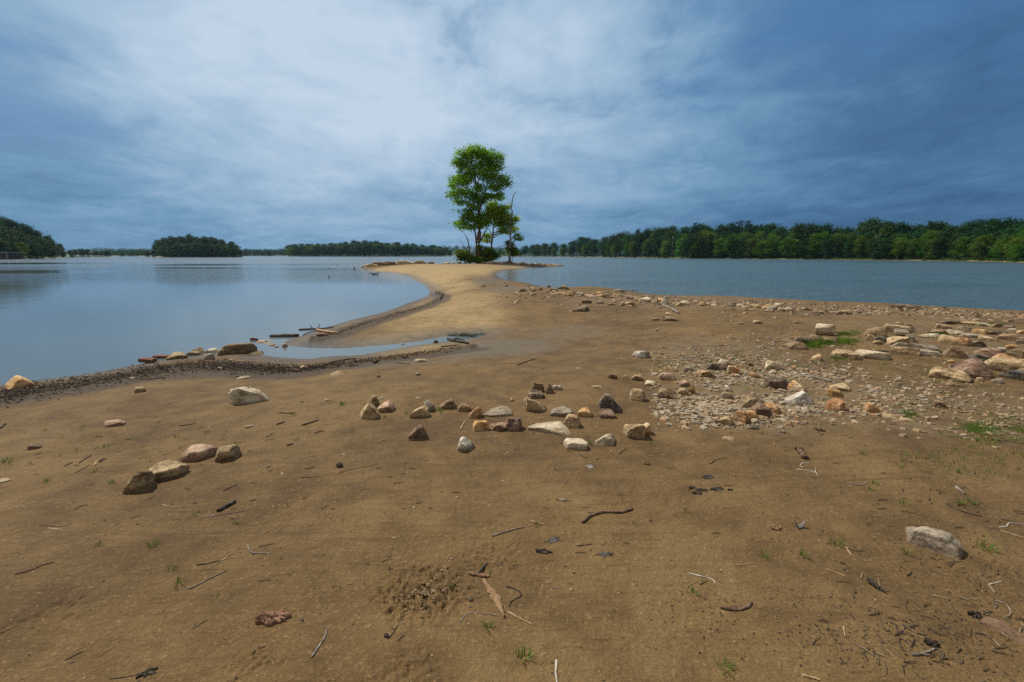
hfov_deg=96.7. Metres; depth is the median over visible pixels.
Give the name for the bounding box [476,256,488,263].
herb clump
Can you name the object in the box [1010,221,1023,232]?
broadleaf tree
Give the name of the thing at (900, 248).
broadleaf tree
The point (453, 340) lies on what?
driftwood log
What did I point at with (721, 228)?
broadleaf tree
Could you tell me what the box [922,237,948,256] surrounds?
broadleaf tree
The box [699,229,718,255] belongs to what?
broadleaf tree
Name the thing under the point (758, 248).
broadleaf tree
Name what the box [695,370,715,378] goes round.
rock
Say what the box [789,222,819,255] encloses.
broadleaf tree
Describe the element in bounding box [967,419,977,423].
rock
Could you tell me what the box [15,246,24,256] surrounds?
broadleaf tree
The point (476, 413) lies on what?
rock
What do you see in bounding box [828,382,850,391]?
rock
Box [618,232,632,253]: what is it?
broadleaf tree
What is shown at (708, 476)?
bark piece
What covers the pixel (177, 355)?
rock
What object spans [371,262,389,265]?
rock
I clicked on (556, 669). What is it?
stick
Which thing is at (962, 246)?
broadleaf tree
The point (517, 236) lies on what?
dead tree
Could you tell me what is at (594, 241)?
broadleaf tree
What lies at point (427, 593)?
sand clods
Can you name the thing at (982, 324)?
rock
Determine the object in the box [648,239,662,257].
broadleaf tree
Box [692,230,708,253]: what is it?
broadleaf tree
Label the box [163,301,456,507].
shell bits
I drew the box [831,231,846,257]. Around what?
broadleaf tree
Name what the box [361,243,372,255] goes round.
broadleaf tree
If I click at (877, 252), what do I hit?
broadleaf tree
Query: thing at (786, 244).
broadleaf tree
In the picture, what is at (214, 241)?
broadleaf tree
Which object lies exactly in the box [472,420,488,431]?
rock
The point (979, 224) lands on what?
pine tree
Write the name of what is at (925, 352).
rock
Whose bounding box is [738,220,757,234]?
pine tree
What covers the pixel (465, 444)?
rock
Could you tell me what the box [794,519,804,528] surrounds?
wet leaf
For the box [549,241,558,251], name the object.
broadleaf tree
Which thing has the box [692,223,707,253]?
broadleaf tree
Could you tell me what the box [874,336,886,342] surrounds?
rock
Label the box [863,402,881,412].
rock
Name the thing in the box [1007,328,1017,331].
rock
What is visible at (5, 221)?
broadleaf tree
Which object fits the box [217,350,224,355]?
rock
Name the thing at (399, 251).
broadleaf tree
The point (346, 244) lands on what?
woodland
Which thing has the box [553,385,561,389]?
rock
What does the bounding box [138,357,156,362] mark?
brick
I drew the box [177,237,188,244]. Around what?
broadleaf tree
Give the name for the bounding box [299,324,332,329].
driftwood log
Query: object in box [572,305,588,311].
rock
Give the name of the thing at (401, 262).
rock
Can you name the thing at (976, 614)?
bark piece
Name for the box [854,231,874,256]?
broadleaf tree
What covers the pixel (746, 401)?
rock
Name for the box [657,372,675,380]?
rock
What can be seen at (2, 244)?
broadleaf tree
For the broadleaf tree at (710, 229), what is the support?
on the ground at (132, 613)
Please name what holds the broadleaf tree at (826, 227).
on the ground at (132, 613)
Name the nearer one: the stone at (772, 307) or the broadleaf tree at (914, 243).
the stone at (772, 307)
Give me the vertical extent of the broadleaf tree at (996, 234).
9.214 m
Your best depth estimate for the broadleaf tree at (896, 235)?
182.08 m
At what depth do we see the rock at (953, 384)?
5.32 m
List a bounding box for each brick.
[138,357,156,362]
[152,355,169,357]
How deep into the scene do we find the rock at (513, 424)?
4.13 m
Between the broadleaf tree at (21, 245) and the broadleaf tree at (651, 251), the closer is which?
the broadleaf tree at (21, 245)
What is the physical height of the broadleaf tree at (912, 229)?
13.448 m
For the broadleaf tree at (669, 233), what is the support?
on the ground at (132, 613)
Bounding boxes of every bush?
[453,249,478,262]
[474,243,501,260]
[502,239,519,261]
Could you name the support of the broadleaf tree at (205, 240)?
on the ground at (132, 613)
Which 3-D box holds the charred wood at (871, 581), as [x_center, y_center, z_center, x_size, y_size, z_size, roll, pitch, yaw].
[1.673,1.123,2.095,0.032,0.029,0.090,-1,11,-5]
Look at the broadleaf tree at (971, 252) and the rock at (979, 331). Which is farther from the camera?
the broadleaf tree at (971, 252)
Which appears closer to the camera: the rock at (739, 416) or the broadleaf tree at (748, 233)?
the rock at (739, 416)
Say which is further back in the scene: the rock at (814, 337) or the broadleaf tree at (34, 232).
the broadleaf tree at (34, 232)
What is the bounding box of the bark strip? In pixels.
[482,578,504,616]
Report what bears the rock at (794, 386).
on the ground at (132, 613)
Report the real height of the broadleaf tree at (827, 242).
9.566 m
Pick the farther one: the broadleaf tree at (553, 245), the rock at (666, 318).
the broadleaf tree at (553, 245)
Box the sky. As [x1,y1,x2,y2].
[0,0,1023,251]
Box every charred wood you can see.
[216,500,235,511]
[866,577,886,591]
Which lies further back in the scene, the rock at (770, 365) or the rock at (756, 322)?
the rock at (756, 322)
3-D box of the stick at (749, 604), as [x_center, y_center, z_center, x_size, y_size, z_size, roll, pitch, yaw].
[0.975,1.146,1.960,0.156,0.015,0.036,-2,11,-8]
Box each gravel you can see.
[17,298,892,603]
[360,264,1023,321]
[487,302,1023,448]
[620,328,943,430]
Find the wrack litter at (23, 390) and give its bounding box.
[0,284,488,410]
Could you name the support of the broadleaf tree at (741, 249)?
on the ground at (132, 613)
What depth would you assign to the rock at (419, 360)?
7.72 m
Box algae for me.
[447,331,487,337]
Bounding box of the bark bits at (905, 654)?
[22,442,1023,679]
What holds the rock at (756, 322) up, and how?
on the ground at (132, 613)
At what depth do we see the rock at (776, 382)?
5.39 m
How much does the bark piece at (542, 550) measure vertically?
0.018 m
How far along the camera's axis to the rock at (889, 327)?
8.97 m
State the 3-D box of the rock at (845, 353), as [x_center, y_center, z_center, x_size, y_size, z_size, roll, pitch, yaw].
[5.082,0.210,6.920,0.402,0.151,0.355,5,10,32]
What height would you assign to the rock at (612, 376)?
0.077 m
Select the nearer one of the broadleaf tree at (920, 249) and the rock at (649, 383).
the rock at (649, 383)
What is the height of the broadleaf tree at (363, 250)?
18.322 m
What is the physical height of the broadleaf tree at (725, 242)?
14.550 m
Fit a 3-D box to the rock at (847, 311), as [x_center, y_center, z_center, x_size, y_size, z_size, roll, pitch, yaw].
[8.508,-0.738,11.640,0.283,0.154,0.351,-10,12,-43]
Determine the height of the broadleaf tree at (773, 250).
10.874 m
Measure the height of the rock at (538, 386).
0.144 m
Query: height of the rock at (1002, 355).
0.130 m
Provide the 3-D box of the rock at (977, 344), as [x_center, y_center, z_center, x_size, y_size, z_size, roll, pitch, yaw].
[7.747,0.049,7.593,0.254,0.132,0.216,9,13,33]
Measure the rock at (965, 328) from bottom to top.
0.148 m
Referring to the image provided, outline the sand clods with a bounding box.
[342,538,548,657]
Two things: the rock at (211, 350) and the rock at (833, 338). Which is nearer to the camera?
the rock at (833, 338)
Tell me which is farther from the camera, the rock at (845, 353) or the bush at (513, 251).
the bush at (513, 251)
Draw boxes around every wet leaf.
[135,667,157,678]
[545,536,560,543]
[596,551,613,557]
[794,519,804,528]
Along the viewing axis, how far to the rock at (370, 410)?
4.52 m
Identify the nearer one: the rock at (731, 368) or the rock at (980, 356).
the rock at (731, 368)
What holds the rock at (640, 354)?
on the ground at (132, 613)
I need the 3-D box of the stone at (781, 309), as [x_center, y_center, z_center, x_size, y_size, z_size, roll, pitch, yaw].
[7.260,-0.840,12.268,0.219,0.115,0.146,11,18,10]
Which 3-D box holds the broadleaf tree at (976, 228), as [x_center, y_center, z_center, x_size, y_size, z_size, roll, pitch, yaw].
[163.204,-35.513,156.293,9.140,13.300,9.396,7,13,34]
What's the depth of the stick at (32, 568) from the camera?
2.26 m
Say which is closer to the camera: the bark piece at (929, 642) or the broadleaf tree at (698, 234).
the bark piece at (929, 642)
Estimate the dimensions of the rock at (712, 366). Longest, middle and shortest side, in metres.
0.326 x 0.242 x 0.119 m
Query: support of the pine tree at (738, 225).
on the ground at (132, 613)
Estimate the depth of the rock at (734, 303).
13.66 m
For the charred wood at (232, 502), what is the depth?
2.82 m
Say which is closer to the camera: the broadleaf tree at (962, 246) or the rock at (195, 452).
the rock at (195, 452)
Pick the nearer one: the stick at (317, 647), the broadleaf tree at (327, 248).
the stick at (317, 647)
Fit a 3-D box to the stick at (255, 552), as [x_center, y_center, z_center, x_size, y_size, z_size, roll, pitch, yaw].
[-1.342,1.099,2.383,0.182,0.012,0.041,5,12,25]
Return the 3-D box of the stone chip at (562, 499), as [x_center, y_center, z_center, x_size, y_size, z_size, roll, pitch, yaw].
[0.325,1.010,2.893,0.093,0.018,0.031,1,11,6]
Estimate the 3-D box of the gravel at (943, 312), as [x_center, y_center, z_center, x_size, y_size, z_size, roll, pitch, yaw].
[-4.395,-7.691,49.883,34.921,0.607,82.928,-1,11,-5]
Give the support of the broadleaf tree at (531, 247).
on the ground at (132, 613)
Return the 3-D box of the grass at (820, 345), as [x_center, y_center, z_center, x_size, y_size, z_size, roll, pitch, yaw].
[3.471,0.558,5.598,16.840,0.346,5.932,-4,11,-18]
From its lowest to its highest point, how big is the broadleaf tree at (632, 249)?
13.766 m
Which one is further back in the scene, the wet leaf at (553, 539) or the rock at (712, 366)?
the rock at (712, 366)
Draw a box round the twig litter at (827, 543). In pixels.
[35,337,1023,681]
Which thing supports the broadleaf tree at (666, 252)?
on the ground at (132, 613)
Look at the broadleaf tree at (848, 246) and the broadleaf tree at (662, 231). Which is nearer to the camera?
the broadleaf tree at (848, 246)
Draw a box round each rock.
[0,478,12,482]
[5,375,34,389]
[27,443,42,449]
[104,419,125,426]
[122,469,156,493]
[134,387,145,392]
[148,459,189,481]
[166,352,187,359]
[177,444,217,461]
[186,347,205,355]
[203,353,214,359]
[206,348,218,352]
[215,444,241,461]
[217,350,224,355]
[221,343,256,354]
[228,387,269,404]
[236,376,250,379]
[243,424,254,428]
[248,350,263,353]
[329,370,346,375]
[359,401,379,418]
[361,264,377,267]
[368,394,379,405]
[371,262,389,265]
[377,400,394,411]
[395,260,412,264]
[408,424,427,440]
[409,406,429,417]
[413,260,425,263]
[413,359,426,362]
[423,400,435,410]
[439,398,456,409]
[456,437,474,450]
[458,403,471,411]
[468,407,482,418]
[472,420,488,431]
[483,406,513,416]
[489,422,506,430]
[506,417,522,431]
[525,399,546,411]
[527,421,570,435]
[528,389,543,398]
[532,383,543,391]
[545,383,553,393]
[550,406,572,416]
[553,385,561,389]
[558,285,568,289]
[563,438,587,450]
[564,414,580,428]
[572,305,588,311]
[578,407,592,416]
[582,300,591,303]
[595,434,615,446]
[598,408,617,418]
[599,393,622,412]
[608,374,616,378]
[613,289,624,292]
[623,424,646,438]
[626,294,633,298]
[629,388,645,401]
[631,374,643,380]
[632,351,649,357]
[639,297,651,301]
[644,423,651,434]
[645,380,655,385]
[655,388,677,398]
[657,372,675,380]
[660,296,668,303]
[662,316,678,320]
[676,388,687,395]
[679,380,689,386]
[684,366,694,371]
[687,384,695,393]
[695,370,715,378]
[706,363,727,370]
[716,415,734,425]
[718,359,729,364]
[720,392,733,398]
[722,436,735,440]
[726,301,745,305]
[727,365,742,374]
[728,407,737,411]
[731,410,749,424]
[739,395,764,408]
[746,410,759,419]
[749,372,760,378]
[750,402,771,416]
[752,320,762,323]
[763,377,788,388]
[764,360,781,369]
[764,402,780,414]
[784,341,807,349]
[784,391,813,405]
[785,307,793,311]
[786,380,806,391]
[793,337,811,343]
[801,307,811,310]
[808,335,819,340]
[809,311,823,313]
[810,354,822,360]
[815,323,835,334]
[820,336,838,342]
[824,398,844,411]
[826,388,843,397]
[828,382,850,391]
[830,349,861,359]
[836,309,851,314]
[855,349,891,359]
[862,327,887,337]
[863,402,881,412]
[866,334,875,340]
[872,340,883,344]
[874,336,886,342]
[880,324,914,333]
[880,412,899,418]
[885,336,909,343]
[889,304,923,309]
[889,346,920,355]
[890,342,941,352]
[893,321,913,327]
[893,328,909,333]
[898,417,916,422]
[905,334,915,341]
[905,526,962,559]
[918,333,940,337]
[919,348,941,356]
[928,367,972,382]
[930,329,947,334]
[932,401,945,407]
[934,323,951,328]
[936,321,955,323]
[938,334,954,342]
[942,346,973,359]
[946,329,964,334]
[946,381,965,387]
[948,358,993,380]
[950,337,970,345]
[954,325,971,331]
[959,333,985,337]
[961,321,978,324]
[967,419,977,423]
[968,354,991,361]
[969,341,986,346]
[970,329,987,333]
[973,347,1004,356]
[977,323,989,326]
[977,334,998,340]
[980,617,1023,643]
[984,357,1023,371]
[987,330,1007,334]
[988,323,1001,327]
[991,378,1003,383]
[993,353,1014,358]
[995,333,1023,340]
[998,368,1023,380]
[999,325,1015,327]
[1004,344,1019,348]
[1005,348,1023,357]
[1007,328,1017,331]
[1015,339,1023,343]
[1016,330,1023,333]
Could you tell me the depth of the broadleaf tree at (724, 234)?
258.15 m
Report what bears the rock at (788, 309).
on the ground at (132, 613)
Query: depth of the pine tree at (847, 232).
208.78 m
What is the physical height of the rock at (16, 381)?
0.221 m
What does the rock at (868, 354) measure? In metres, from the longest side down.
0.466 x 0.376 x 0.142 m
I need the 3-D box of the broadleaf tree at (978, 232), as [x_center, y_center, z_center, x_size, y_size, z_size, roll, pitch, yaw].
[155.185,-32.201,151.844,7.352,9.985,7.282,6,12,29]
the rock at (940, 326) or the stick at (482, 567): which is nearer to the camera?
the stick at (482, 567)
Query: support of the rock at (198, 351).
on the ground at (132, 613)
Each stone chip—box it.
[556,498,570,501]
[770,524,781,530]
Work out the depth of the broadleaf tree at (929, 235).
171.41 m
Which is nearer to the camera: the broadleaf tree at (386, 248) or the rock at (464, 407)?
the rock at (464, 407)
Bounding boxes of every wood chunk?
[469,571,489,576]
[794,446,807,457]
[814,422,825,430]
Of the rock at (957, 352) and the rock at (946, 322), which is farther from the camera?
the rock at (946, 322)
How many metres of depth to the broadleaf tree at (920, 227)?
184.24 m
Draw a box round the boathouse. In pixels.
[0,252,22,258]
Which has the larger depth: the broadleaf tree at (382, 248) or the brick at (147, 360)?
the broadleaf tree at (382, 248)
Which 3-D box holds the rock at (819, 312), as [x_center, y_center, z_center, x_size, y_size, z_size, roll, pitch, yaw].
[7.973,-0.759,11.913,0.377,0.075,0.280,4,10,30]
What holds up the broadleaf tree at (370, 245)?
on the ground at (132, 613)
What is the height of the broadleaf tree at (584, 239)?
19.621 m
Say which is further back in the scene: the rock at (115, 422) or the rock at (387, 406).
the rock at (387, 406)
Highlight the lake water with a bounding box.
[0,256,1023,384]
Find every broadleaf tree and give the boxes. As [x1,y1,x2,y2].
[0,218,17,228]
[0,239,13,251]
[3,220,21,230]
[5,241,23,252]
[15,242,30,257]
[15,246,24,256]
[18,222,30,235]
[24,242,38,257]
[28,229,42,238]
[31,242,45,257]
[39,245,50,257]
[43,234,53,241]
[48,248,57,256]
[82,249,91,256]
[155,239,163,250]
[157,246,167,256]
[162,237,180,248]
[163,237,176,248]
[165,245,172,256]
[169,243,180,255]
[176,243,187,255]
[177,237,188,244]
[181,244,193,255]
[185,234,196,246]
[190,242,201,256]
[195,243,207,255]
[198,235,210,244]
[205,244,214,256]
[208,237,221,245]
[213,244,222,256]
[218,245,229,256]
[226,242,234,253]
[229,248,236,256]
[290,246,301,255]
[296,246,303,255]
[299,247,307,255]
[307,245,319,255]
[313,245,323,255]
[319,246,329,255]
[322,246,331,254]
[329,246,335,254]
[332,246,342,255]
[335,246,343,254]
[341,245,351,255]
[344,244,353,255]
[350,243,360,255]
[353,244,365,255]
[356,244,368,254]
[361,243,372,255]
[367,243,377,255]
[371,244,382,255]
[375,244,385,255]
[383,246,390,255]
[387,244,398,255]
[395,244,402,255]
[399,246,409,255]
[402,245,411,255]
[409,246,416,255]
[413,247,422,255]
[426,248,434,255]
[444,142,513,263]
[481,199,521,261]
[527,244,534,252]
[539,243,549,255]
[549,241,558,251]
[567,240,577,249]
[567,245,575,255]
[576,240,583,255]
[581,237,592,254]
[581,245,588,255]
[587,238,600,250]
[588,245,597,256]
[598,236,608,248]
[599,245,608,256]
[604,241,612,256]
[608,230,628,254]
[610,243,618,255]
[614,236,622,251]
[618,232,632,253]
[621,241,630,256]
[627,240,638,256]
[628,235,640,256]
[634,232,647,255]
[640,228,654,248]
[640,238,652,255]
[646,227,662,254]
[646,235,657,256]
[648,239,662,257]
[655,225,668,249]
[658,241,670,257]
[659,240,672,255]
[660,230,676,251]
[663,225,679,253]
[674,226,691,245]
[675,238,684,256]
[677,233,690,255]
[679,236,697,257]
[687,244,698,257]
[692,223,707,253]
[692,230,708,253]
[694,235,706,257]
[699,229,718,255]
[700,238,715,257]
[701,225,716,238]
[712,223,728,239]
[712,237,726,257]
[718,222,738,236]
[719,231,732,256]
[722,232,738,257]
[724,236,740,256]
[734,235,749,256]
[739,229,753,256]
[744,238,757,257]
[745,225,760,237]
[752,241,765,257]
[754,231,768,242]
[754,240,768,256]
[756,222,768,238]
[760,222,785,238]
[761,237,781,257]
[766,232,780,251]
[774,225,788,254]
[778,236,798,256]
[784,232,795,239]
[784,239,799,257]
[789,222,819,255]
[792,233,803,256]
[794,237,820,256]
[796,223,820,239]
[799,240,822,258]
[808,233,822,251]
[813,221,839,239]
[817,230,832,256]
[818,238,836,258]
[825,225,848,237]
[827,237,843,257]
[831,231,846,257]
[842,239,855,257]
[843,231,857,251]
[851,235,874,256]
[853,219,867,254]
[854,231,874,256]
[857,216,885,256]
[864,237,882,257]
[870,226,892,247]
[870,238,888,258]
[875,237,897,259]
[879,220,900,233]
[886,237,909,257]
[887,221,915,235]
[887,234,902,257]
[889,238,905,259]
[891,234,908,257]
[897,224,917,237]
[904,237,922,257]
[909,223,927,239]
[909,228,927,256]
[914,238,932,258]
[917,221,946,231]
[919,229,939,257]
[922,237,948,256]
[928,237,954,258]
[936,228,958,250]
[940,224,961,254]
[946,233,963,257]
[946,239,964,259]
[947,236,973,259]
[954,222,967,239]
[955,219,979,235]
[959,230,974,257]
[965,234,998,259]
[966,235,986,257]
[969,230,989,255]
[975,217,1002,231]
[979,218,1016,250]
[987,230,1003,257]
[988,234,1015,260]
[990,238,1009,259]
[993,216,1020,234]
[994,226,1023,243]
[998,237,1023,258]
[1006,242,1023,261]
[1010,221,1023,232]
[1016,229,1023,245]
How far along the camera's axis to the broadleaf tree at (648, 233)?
350.62 m
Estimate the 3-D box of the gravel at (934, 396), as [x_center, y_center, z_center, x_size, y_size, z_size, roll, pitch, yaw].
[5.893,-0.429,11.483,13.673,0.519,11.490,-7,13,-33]
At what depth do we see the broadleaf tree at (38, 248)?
248.99 m
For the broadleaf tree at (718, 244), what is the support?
on the ground at (132, 613)
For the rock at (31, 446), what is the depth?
3.83 m
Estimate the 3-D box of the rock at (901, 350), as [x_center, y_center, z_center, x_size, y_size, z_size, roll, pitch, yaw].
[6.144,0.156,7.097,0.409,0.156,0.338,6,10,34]
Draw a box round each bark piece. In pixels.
[254,609,290,626]
[535,548,551,553]
[696,488,707,491]
[702,474,713,478]
[710,486,723,490]
[923,637,940,647]
[967,610,981,618]
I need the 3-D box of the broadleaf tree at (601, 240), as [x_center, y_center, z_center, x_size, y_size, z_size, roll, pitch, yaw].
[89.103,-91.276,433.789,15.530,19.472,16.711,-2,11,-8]
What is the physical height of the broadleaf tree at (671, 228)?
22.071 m
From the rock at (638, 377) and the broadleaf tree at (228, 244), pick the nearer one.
the rock at (638, 377)
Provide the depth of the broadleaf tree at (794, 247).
216.46 m
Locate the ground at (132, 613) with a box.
[0,249,1023,681]
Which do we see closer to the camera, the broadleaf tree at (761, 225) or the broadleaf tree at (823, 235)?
the broadleaf tree at (823, 235)
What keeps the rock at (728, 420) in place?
on the ground at (132, 613)
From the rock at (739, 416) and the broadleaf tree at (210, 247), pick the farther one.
the broadleaf tree at (210, 247)
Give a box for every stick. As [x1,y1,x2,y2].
[15,562,53,574]
[132,377,165,378]
[186,570,226,588]
[207,509,241,516]
[207,546,239,569]
[247,544,270,553]
[310,629,327,657]
[460,613,502,621]
[478,562,487,573]
[492,526,523,536]
[506,586,521,606]
[506,611,531,624]
[555,659,557,681]
[581,507,633,522]
[688,573,715,583]
[720,601,752,610]
[802,674,819,679]
[809,375,833,381]
[911,648,934,655]
[946,503,980,515]
[990,438,1023,443]
[993,600,1012,613]
[999,522,1023,527]
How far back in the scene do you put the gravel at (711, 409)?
5.09 m
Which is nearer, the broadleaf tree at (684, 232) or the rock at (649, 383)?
the rock at (649, 383)
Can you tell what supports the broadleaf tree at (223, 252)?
on the ground at (132, 613)
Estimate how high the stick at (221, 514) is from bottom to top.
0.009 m
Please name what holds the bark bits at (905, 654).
on the ground at (132, 613)
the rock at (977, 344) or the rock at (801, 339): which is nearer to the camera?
the rock at (977, 344)
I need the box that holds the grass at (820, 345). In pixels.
[0,321,1023,674]
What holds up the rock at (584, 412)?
on the ground at (132, 613)
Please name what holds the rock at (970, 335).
on the ground at (132, 613)
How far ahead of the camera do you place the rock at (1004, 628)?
1.85 m
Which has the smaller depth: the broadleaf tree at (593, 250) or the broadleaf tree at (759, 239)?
the broadleaf tree at (759, 239)
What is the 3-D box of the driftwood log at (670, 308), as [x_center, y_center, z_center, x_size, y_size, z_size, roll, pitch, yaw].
[4.643,-0.955,13.391,0.270,0.096,1.756,2,11,10]
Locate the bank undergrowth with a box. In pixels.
[533,256,1023,261]
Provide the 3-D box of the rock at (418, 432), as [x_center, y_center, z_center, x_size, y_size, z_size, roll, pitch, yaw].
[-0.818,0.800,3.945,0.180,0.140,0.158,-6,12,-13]
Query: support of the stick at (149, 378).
on the wrack litter at (23, 390)
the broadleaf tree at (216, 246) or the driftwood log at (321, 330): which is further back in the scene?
the broadleaf tree at (216, 246)
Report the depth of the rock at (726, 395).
4.93 m
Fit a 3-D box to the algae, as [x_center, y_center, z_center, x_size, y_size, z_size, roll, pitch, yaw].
[-1.143,-0.158,11.550,1.093,0.195,0.700,0,11,0]
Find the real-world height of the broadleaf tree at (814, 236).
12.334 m
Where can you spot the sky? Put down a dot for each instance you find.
(126, 124)
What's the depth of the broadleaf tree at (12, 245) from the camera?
227.48 m
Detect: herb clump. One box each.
[462,257,477,263]
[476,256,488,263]
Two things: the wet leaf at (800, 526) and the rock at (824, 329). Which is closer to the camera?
the wet leaf at (800, 526)
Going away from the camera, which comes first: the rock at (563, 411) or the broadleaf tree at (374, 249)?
the rock at (563, 411)
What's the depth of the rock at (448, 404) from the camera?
4.82 m
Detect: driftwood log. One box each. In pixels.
[269,334,298,336]
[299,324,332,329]
[316,329,338,332]
[446,338,468,343]
[661,304,679,312]
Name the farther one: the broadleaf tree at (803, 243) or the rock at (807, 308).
the broadleaf tree at (803, 243)
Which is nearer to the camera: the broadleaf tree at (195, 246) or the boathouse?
the boathouse
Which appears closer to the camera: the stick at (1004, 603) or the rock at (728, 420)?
the stick at (1004, 603)
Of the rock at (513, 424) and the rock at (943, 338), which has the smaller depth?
the rock at (513, 424)
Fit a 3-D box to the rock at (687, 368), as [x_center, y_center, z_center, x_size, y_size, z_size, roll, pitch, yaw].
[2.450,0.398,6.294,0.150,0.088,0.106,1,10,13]
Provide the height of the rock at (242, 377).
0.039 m
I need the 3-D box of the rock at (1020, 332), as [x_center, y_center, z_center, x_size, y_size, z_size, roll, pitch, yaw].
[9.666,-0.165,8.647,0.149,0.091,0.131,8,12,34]
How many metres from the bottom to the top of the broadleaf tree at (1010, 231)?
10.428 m
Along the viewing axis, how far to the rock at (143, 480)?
3.08 m
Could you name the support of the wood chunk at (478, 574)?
on the ground at (132, 613)
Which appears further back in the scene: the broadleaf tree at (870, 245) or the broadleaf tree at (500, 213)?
the broadleaf tree at (870, 245)
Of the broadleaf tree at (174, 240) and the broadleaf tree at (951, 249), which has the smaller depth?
the broadleaf tree at (951, 249)
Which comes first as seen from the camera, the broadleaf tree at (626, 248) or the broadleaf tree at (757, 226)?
the broadleaf tree at (757, 226)
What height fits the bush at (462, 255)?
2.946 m
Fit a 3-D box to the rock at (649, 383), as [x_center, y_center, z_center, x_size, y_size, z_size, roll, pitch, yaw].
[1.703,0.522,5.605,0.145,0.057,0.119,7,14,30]
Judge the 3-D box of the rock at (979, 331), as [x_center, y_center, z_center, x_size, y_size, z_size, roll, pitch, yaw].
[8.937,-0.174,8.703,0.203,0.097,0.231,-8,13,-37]
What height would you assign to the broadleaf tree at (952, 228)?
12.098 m
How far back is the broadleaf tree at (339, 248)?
630.44 m
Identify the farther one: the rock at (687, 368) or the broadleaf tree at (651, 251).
the broadleaf tree at (651, 251)
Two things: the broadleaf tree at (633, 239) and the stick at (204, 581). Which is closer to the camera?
the stick at (204, 581)
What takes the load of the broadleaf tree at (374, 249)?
on the ground at (132, 613)
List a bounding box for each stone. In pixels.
[585,294,595,297]
[599,294,608,297]
[675,302,684,305]
[767,305,777,309]
[777,307,785,311]
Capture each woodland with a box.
[0,225,71,257]
[84,245,546,254]
[100,248,151,255]
[148,240,243,256]
[241,248,286,255]
[283,242,451,255]
[499,222,1023,258]
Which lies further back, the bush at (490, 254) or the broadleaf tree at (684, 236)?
the broadleaf tree at (684, 236)
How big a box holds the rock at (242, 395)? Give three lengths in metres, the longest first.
0.440 x 0.240 x 0.226 m
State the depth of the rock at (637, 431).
3.92 m
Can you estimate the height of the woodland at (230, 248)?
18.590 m
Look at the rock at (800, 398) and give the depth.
4.75 m
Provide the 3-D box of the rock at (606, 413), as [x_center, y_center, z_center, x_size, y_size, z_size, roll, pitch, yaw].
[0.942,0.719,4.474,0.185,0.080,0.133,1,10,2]
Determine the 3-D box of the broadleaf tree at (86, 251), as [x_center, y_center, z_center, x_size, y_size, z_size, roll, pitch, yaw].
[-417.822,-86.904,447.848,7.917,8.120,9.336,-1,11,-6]
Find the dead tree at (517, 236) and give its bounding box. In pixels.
[505,191,526,263]
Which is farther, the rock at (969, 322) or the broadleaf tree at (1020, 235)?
the broadleaf tree at (1020, 235)
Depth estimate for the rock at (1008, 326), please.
9.39 m
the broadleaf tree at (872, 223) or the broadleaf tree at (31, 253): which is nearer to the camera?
the broadleaf tree at (872, 223)
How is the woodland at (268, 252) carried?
on the ground at (132, 613)
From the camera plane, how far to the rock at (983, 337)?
8.10 m
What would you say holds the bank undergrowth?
on the ground at (132, 613)
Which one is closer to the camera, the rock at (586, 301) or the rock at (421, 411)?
the rock at (421, 411)
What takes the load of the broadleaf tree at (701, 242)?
on the ground at (132, 613)
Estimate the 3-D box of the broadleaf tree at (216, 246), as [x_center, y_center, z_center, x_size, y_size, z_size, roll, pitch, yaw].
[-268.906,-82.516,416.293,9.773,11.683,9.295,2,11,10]
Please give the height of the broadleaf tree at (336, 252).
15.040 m
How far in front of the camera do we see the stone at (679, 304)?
14.14 m
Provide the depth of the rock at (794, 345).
7.64 m
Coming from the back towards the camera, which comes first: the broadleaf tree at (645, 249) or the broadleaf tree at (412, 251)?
the broadleaf tree at (412, 251)
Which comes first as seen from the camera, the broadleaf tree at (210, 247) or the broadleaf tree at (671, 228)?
the broadleaf tree at (671, 228)
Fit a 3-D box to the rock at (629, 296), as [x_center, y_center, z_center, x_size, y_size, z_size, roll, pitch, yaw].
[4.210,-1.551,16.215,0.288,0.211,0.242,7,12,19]
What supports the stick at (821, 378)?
on the ground at (132, 613)
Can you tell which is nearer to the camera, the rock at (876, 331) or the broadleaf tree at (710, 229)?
the rock at (876, 331)
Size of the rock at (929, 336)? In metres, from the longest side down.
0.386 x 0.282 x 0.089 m
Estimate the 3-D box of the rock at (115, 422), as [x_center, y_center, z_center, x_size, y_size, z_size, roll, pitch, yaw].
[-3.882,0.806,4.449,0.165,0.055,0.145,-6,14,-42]
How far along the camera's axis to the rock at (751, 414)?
4.30 m
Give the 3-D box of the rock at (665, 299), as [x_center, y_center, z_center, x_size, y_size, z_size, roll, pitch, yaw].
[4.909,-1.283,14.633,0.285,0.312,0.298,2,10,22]
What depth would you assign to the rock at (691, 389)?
5.17 m
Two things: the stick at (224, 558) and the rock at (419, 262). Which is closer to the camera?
the stick at (224, 558)
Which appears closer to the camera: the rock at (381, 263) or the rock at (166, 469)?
the rock at (166, 469)
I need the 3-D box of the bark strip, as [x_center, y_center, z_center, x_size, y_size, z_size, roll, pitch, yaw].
[-0.075,1.146,2.030,0.047,0.048,0.264,-5,12,-25]
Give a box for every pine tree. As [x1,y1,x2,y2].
[631,229,641,241]
[686,222,701,238]
[733,220,745,234]
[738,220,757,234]
[841,226,851,253]
[971,218,985,232]
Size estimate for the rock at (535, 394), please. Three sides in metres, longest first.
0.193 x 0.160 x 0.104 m
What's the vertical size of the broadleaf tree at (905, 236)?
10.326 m
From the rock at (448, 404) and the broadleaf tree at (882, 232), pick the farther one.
the broadleaf tree at (882, 232)

